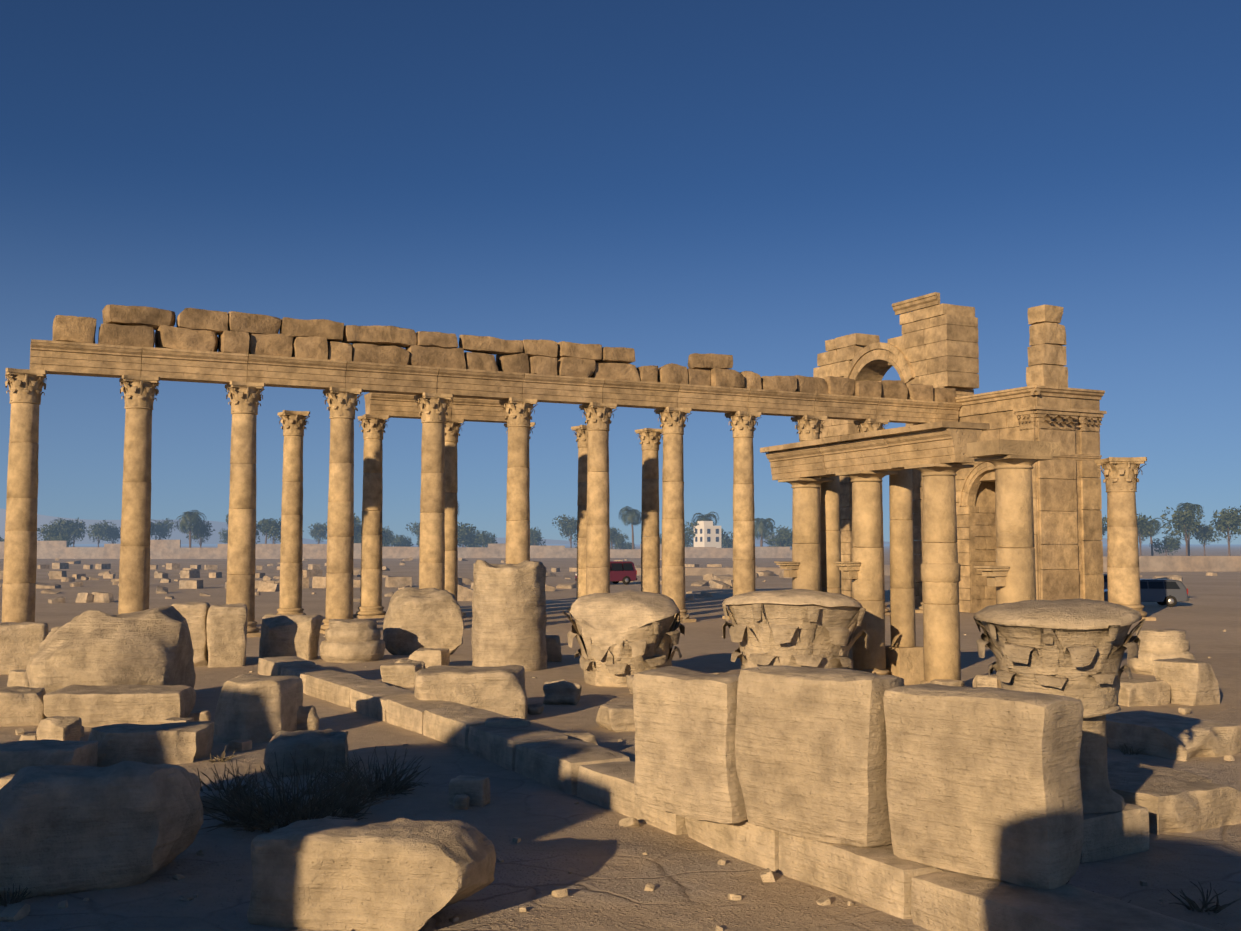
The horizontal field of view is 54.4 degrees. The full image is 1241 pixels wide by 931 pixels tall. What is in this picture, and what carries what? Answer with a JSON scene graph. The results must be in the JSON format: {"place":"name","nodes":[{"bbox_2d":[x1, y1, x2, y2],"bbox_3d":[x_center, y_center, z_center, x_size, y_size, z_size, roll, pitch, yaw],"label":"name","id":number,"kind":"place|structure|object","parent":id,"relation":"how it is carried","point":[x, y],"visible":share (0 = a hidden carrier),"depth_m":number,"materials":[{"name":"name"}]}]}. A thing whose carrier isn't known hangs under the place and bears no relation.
{"place":"outdoors","nodes":[
{"label":"outdoors","id":0,"kind":"place"},
{"bbox_2d":[259,518,273,543],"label":"tree","id":1,"kind":"object","parent":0,"point":[268,521],"depth_m":339.06,"materials":[{"name":"green plant"}]},
{"bbox_2d":[0,508,1106,543],"bbox_3d":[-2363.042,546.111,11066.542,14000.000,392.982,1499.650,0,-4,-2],"label":"trees","id":2,"kind":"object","parent":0,"point":[177,534],"depth_m":10815.04,"materials":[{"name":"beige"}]},
{"bbox_2d":[0,557,1217,602],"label":"rubble field","id":3,"kind":"structure","parent":0,"point":[314,571],"depth_m":102.91,"materials":[{"name":"beige stone"}]},
{"bbox_2d":[0,544,1240,930],"bbox_3d":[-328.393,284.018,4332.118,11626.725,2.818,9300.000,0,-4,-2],"label":"ground","id":4,"kind":"structure","parent":0,"point":[596,850],"depth_m":10.59,"materials":[{"name":"beige sand"}]},
{"bbox_2d":[37,523,68,540],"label":"tree","id":5,"kind":"object","parent":4,"relation":"on","point":[51,531],"visible":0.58,"depth_m":307.35,"materials":[{"name":"green plant"}]},
{"bbox_2d":[48,531,74,546],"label":"tree","id":6,"kind":"object","parent":4,"relation":"on","point":[61,537],"visible":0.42,"depth_m":301.34,"materials":[{"name":"green plant"}]},
{"bbox_2d":[49,518,78,539],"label":"tree","id":7,"kind":"object","parent":4,"relation":"on","point":[60,524],"depth_m":332.39,"materials":[{"name":"green plant"}]},
{"bbox_2d":[58,518,86,546],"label":"tree","id":8,"kind":"object","parent":4,"relation":"on","point":[76,529],"depth_m":334.17,"materials":[{"name":"green plant"}]},
{"bbox_2d":[86,519,116,546],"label":"tree","id":9,"kind":"object","parent":4,"relation":"on","point":[96,530],"depth_m":369.39,"materials":[{"name":"green plant"}]},
{"bbox_2d":[103,525,120,543],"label":"tree","id":10,"kind":"object","parent":4,"relation":"on","point":[114,534],"depth_m":375.81,"materials":[{"name":"green plant"}]},
{"bbox_2d":[150,519,157,535],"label":"tree","id":11,"kind":"object","parent":4,"relation":"on","point":[152,531],"visible":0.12,"depth_m":302.76,"materials":[{"name":"green plant"}]},
{"bbox_2d":[150,518,177,539],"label":"tree","id":12,"kind":"object","parent":4,"relation":"on","point":[162,529],"depth_m":380.75,"materials":[{"name":"green plant"}]},
{"bbox_2d":[175,510,205,547],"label":"palm","id":13,"kind":"object","parent":4,"relation":"on","point":[187,515],"depth_m":302.13,"materials":[{"name":"green plant"}]},
{"bbox_2d":[185,520,214,547],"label":"tree","id":14,"kind":"object","parent":4,"relation":"on","point":[202,532],"depth_m":308.88,"materials":[{"name":"green plant"}]},
{"bbox_2d":[218,528,227,543],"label":"tree","id":15,"kind":"object","parent":4,"relation":"on","point":[224,535],"visible":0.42,"depth_m":379.25,"materials":[{"name":"green plant"}]},
{"bbox_2d":[227,521,264,543],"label":"tree","id":16,"kind":"object","parent":4,"relation":"on","point":[257,531],"depth_m":312.58,"materials":[{"name":"green plant"}]},
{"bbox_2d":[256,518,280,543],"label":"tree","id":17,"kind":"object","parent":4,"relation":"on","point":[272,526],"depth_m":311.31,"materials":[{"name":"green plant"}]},
{"bbox_2d":[308,522,326,543],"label":"tree","id":18,"kind":"object","parent":4,"relation":"on","point":[318,531],"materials":[{"name":"green plant"}]},
{"bbox_2d":[353,513,361,538],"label":"tree","id":19,"kind":"object","parent":4,"relation":"on","point":[356,527],"visible":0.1,"depth_m":304.51,"materials":[{"name":"green plant"}]},
{"bbox_2d":[354,526,392,546],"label":"tree","id":20,"kind":"object","parent":4,"relation":"on","point":[383,539],"visible":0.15,"depth_m":305.69,"materials":[{"name":"green plant"}]},
{"bbox_2d":[382,526,392,541],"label":"tree","id":21,"kind":"object","parent":4,"relation":"on","point":[386,529],"visible":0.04,"depth_m":355.95,"materials":[{"name":"green plant"}]},
{"bbox_2d":[382,528,400,546],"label":"tree","id":22,"kind":"object","parent":4,"relation":"on","point":[392,535],"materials":[{"name":"green plant"}]},
{"bbox_2d":[389,535,413,546],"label":"tree","id":23,"kind":"object","parent":4,"relation":"on","point":[398,539],"visible":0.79,"depth_m":370.56,"materials":[{"name":"green plant"}]},
{"bbox_2d":[406,521,419,538],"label":"tree","id":24,"kind":"object","parent":4,"relation":"on","point":[417,529],"visible":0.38,"depth_m":388.11,"materials":[{"name":"green plant"}]},
{"bbox_2d":[383,587,463,654],"bbox_3d":[-4.436,3.492,27.160,1.622,1.596,1.548,1,-4,-19],"label":"boulder","id":25,"kind":"object","parent":4,"relation":"on","point":[415,619],"depth_m":26.56,"materials":[{"name":"stone"}]},
{"bbox_2d":[1,368,932,636],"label":"columns","id":26,"kind":"structure","parent":4,"relation":"on","point":[19,570],"depth_m":46.83,"materials":[{"name":"beige stone"}]},
{"bbox_2d":[30,339,960,423],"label":"entablature","id":27,"kind":"structure","parent":26,"relation":"on","point":[90,359],"depth_m":48.95,"materials":[{"name":"beige stone"}]},
{"bbox_2d":[52,304,956,402],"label":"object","id":28,"kind":"structure","parent":27,"relation":"on","point":[202,329],"depth_m":48.41,"materials":[{"name":"beige stone"}]},
{"bbox_2d":[457,522,478,546],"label":"tree","id":29,"kind":"object","parent":4,"relation":"on","point":[462,530],"depth_m":338.67,"materials":[{"name":"green plant"}]},
{"bbox_2d":[276,410,662,618],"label":"columns","id":30,"kind":"structure","parent":4,"relation":"on","point":[293,427],"depth_m":56.65,"materials":[{"name":"beige stone"}]},
{"bbox_2d":[364,393,506,422],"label":"entablature","id":31,"kind":"structure","parent":30,"relation":"on","point":[406,406],"depth_m":58.37,"materials":[{"name":"beige stone"}]},
{"bbox_2d":[461,526,478,546],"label":"tree","id":32,"kind":"object","parent":4,"relation":"on","point":[476,531],"depth_m":361.22,"materials":[{"name":"green plant"}]},
{"bbox_2d":[468,531,496,546],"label":"tree","id":33,"kind":"object","parent":4,"relation":"on","point":[487,540],"depth_m":340.15,"materials":[{"name":"green plant"}]},
{"bbox_2d":[530,530,543,545],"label":"tree","id":34,"kind":"object","parent":4,"relation":"on","point":[536,538],"depth_m":356.35,"materials":[{"name":"green plant"}]},
{"bbox_2d":[530,527,545,545],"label":"tree","id":35,"kind":"object","parent":4,"relation":"on","point":[534,530],"visible":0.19,"depth_m":363.36,"materials":[{"name":"green plant"}]},
{"bbox_2d":[552,514,576,547],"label":"tree","id":36,"kind":"object","parent":4,"relation":"on","point":[569,525],"depth_m":354.36,"materials":[{"name":"green plant"}]},
{"bbox_2d":[0,635,1190,813],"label":"stone blocks","id":37,"kind":"structure","parent":4,"relation":"on","point":[465,792],"depth_m":16.60,"materials":[{"name":"stone"}]},
{"bbox_2d":[575,561,636,584],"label":"minivan","id":38,"kind":"object","parent":4,"relation":"on","point":[625,572],"visible":0.46,"depth_m":102.02,"materials":[{"name":"red paint"}]},
{"bbox_2d":[610,526,621,548],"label":"tree","id":39,"kind":"object","parent":4,"relation":"on","point":[613,533],"depth_m":336.50,"materials":[{"name":"green plant"}]},
{"bbox_2d":[610,533,628,548],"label":"tree","id":40,"kind":"object","parent":4,"relation":"on","point":[619,542],"depth_m":365.07,"materials":[{"name":"green plant"}]},
{"bbox_2d":[0,602,1240,930],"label":"fallen blocks","id":41,"kind":"structure","parent":4,"relation":"on","point":[114,800],"depth_m":12.70,"materials":[{"name":"stone"}]},
{"bbox_2d":[0,728,1240,915],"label":"dry shrubs","id":42,"kind":"object","parent":4,"relation":"on","point":[250,818],"visible":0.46,"depth_m":10.85,"materials":[{"name":"brown plant"}]},
{"bbox_2d":[0,540,1240,575],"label":"mud walls","id":43,"kind":"structure","parent":4,"relation":"on","point":[166,549],"depth_m":289.09,"materials":[{"name":"brick"}]},
{"bbox_2d":[0,630,1240,930],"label":"loose stones","id":44,"kind":"object","parent":4,"relation":"on","point":[16,912],"visible":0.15,"depth_m":8.39,"materials":[{"name":"beige stone"}]},
{"bbox_2d":[562,590,688,686],"bbox_3d":[0.119,3.155,21.645,2.097,1.775,2.089,-4,-5,43],"label":"fallen capital","id":45,"kind":"object","parent":4,"relation":"on","point":[620,636],"visible":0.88,"depth_m":21.00,"materials":[{"name":"stone"}]},
{"bbox_2d":[624,542,634,548],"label":"tree","id":46,"kind":"object","parent":4,"relation":"on","point":[629,545],"visible":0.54,"depth_m":389.90,"materials":[{"name":"green plant"}]},
{"bbox_2d":[619,506,640,548],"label":"tree","id":47,"kind":"object","parent":4,"relation":"on","point":[635,518],"depth_m":306.37,"materials":[{"name":"green plant"}]},
{"bbox_2d":[685,529,693,546],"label":"tree","id":48,"kind":"object","parent":4,"relation":"on","point":[687,538],"visible":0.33,"depth_m":354.53,"materials":[{"name":"green plant"}]},
{"bbox_2d":[685,520,700,537],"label":"tree","id":49,"kind":"object","parent":4,"relation":"on","point":[691,532],"visible":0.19,"depth_m":305.33,"materials":[{"name":"green plant"}]},
{"bbox_2d":[691,512,718,525],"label":"palm","id":50,"kind":"object","parent":4,"relation":"on","point":[702,517],"visible":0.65,"depth_m":342.59,"materials":[{"name":"green plant"}]},
{"bbox_2d":[694,521,720,547],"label":"white house","id":51,"kind":"structure","parent":4,"relation":"on","point":[704,526],"depth_m":301.99,"materials":[{"name":"white paint"}]},
{"bbox_2d":[695,529,718,541],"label":"windows","id":52,"kind":"structure","parent":51,"relation":"in","point":[708,532],"depth_m":301.71,"materials":[{"name":"blue glass"}]},
{"bbox_2d":[721,528,732,547],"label":"tree","id":53,"kind":"object","parent":4,"relation":"on","point":[725,541],"depth_m":344.38,"materials":[{"name":"green plant"}]},
{"bbox_2d":[258,656,1216,930],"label":"stone curb","id":54,"kind":"structure","parent":4,"relation":"on","point":[886,880],"depth_m":9.12,"materials":[{"name":"stone"}]},
{"bbox_2d":[633,665,1083,888],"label":"stone blocks","id":55,"kind":"structure","parent":54,"relation":"on","point":[985,782],"depth_m":8.37,"materials":[{"name":"stone"}]},
{"bbox_2d":[320,560,1195,674],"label":"column drums","id":56,"kind":"object","parent":4,"relation":"on","point":[509,619],"depth_m":23.35,"materials":[{"name":"stone"}]},
{"bbox_2d":[754,518,774,546],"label":"tree","id":57,"kind":"object","parent":4,"relation":"on","point":[759,522],"depth_m":323.69,"materials":[{"name":"green plant"}]},
{"bbox_2d":[763,527,795,548],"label":"tree","id":58,"kind":"object","parent":4,"relation":"on","point":[784,538],"depth_m":314.74,"materials":[{"name":"green plant"}]},
{"bbox_2d":[768,525,797,546],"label":"tree","id":59,"kind":"object","parent":4,"relation":"on","point":[782,528],"visible":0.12,"depth_m":379.12,"materials":[{"name":"green plant"}]},
{"bbox_2d":[722,589,869,669],"bbox_3d":[2.784,2.934,19.886,2.134,1.721,2.421,2,-4,-24],"label":"fallen capital","id":60,"kind":"object","parent":4,"relation":"on","point":[801,628],"visible":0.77,"depth_m":19.01,"materials":[{"name":"stone"}]},
{"bbox_2d":[813,292,978,607],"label":"ruined stone arch","id":61,"kind":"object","parent":4,"relation":"on","point":[935,344],"visible":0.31,"depth_m":65.33,"materials":[{"name":"beige stone"}]},
{"bbox_2d":[774,439,1059,688],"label":"portico columns","id":62,"kind":"structure","parent":4,"relation":"on","point":[815,565],"depth_m":20.71,"materials":[{"name":"beige stone"}]},
{"bbox_2d":[760,421,989,479],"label":"portico entablature","id":63,"kind":"structure","parent":62,"relation":"on","point":[900,448],"depth_m":20.38,"materials":[{"name":"beige stone"}]},
{"bbox_2d":[973,598,1148,862],"bbox_3d":[3.563,2.096,9.802,1.304,2.003,1.307,0,-4,-2],"label":"capital on pedestal","id":64,"kind":"object","parent":4,"relation":"on","point":[1075,648],"visible":0.77,"depth_m":9.44,"materials":[{"name":"stone"}]},
{"bbox_2d":[1102,515,1106,536],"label":"tree","id":65,"kind":"object","parent":4,"relation":"on","point":[1104,529],"visible":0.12,"depth_m":250.75,"materials":[{"name":"green plant"}]},
{"bbox_2d":[1095,457,1155,620],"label":"column","id":66,"kind":"structure","parent":4,"relation":"on","point":[1121,479],"depth_m":55.02,"materials":[{"name":"stone"}]},
{"bbox_2d":[1104,579,1188,606],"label":"estate car silver","id":67,"kind":"object","parent":4,"relation":"on","point":[1169,592],"visible":0.58,"depth_m":65.95,"materials":[{"name":"grey paint"}]},
{"bbox_2d":[1137,513,1156,555],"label":"tree","id":68,"kind":"object","parent":4,"relation":"on","point":[1143,527],"depth_m":227.59,"materials":[{"name":"green plant"}]},
{"bbox_2d":[1143,518,1163,555],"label":"tree","id":69,"kind":"object","parent":4,"relation":"on","point":[1153,533],"depth_m":245.71,"materials":[{"name":"green plant"}]},
{"bbox_2d":[1149,535,1180,555],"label":"tree","id":70,"kind":"object","parent":4,"relation":"on","point":[1172,543],"depth_m":255.60,"materials":[{"name":"green plant"}]},
{"bbox_2d":[1160,507,1204,555],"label":"tree","id":71,"kind":"object","parent":4,"relation":"on","point":[1186,518],"depth_m":221.80,"materials":[{"name":"green plant"}]},
{"bbox_2d":[1176,502,1203,555],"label":"tree","id":72,"kind":"object","parent":4,"relation":"on","point":[1191,506],"depth_m":238.20,"materials":[{"name":"green plant"}]},
{"bbox_2d":[1193,522,1221,555],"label":"tree","id":73,"kind":"object","parent":4,"relation":"on","point":[1206,531],"depth_m":249.27,"materials":[{"name":"green plant"}]},
{"bbox_2d":[1210,506,1240,555],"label":"tree","id":74,"kind":"object","parent":4,"relation":"on","point":[1228,519],"depth_m":226.21,"materials":[{"name":"green plant"}]},
{"bbox_2d":[0,0,1240,543],"label":"sky","id":75,"kind":"structure","parent":0,"point":[760,183],"materials":[{"name":"blue"}]},
{"bbox_2d":[955,305,1106,612],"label":"arch pier","id":76,"kind":"structure","parent":0,"point":[1046,403],"depth_m":57.83,"materials":[{"name":"beige stone"}]},
{"bbox_2d":[1103,574,1107,588],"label":"van","id":77,"kind":"object","parent":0,"point":[1105,582],"depth_m":77.87,"materials":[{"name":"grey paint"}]}
]}

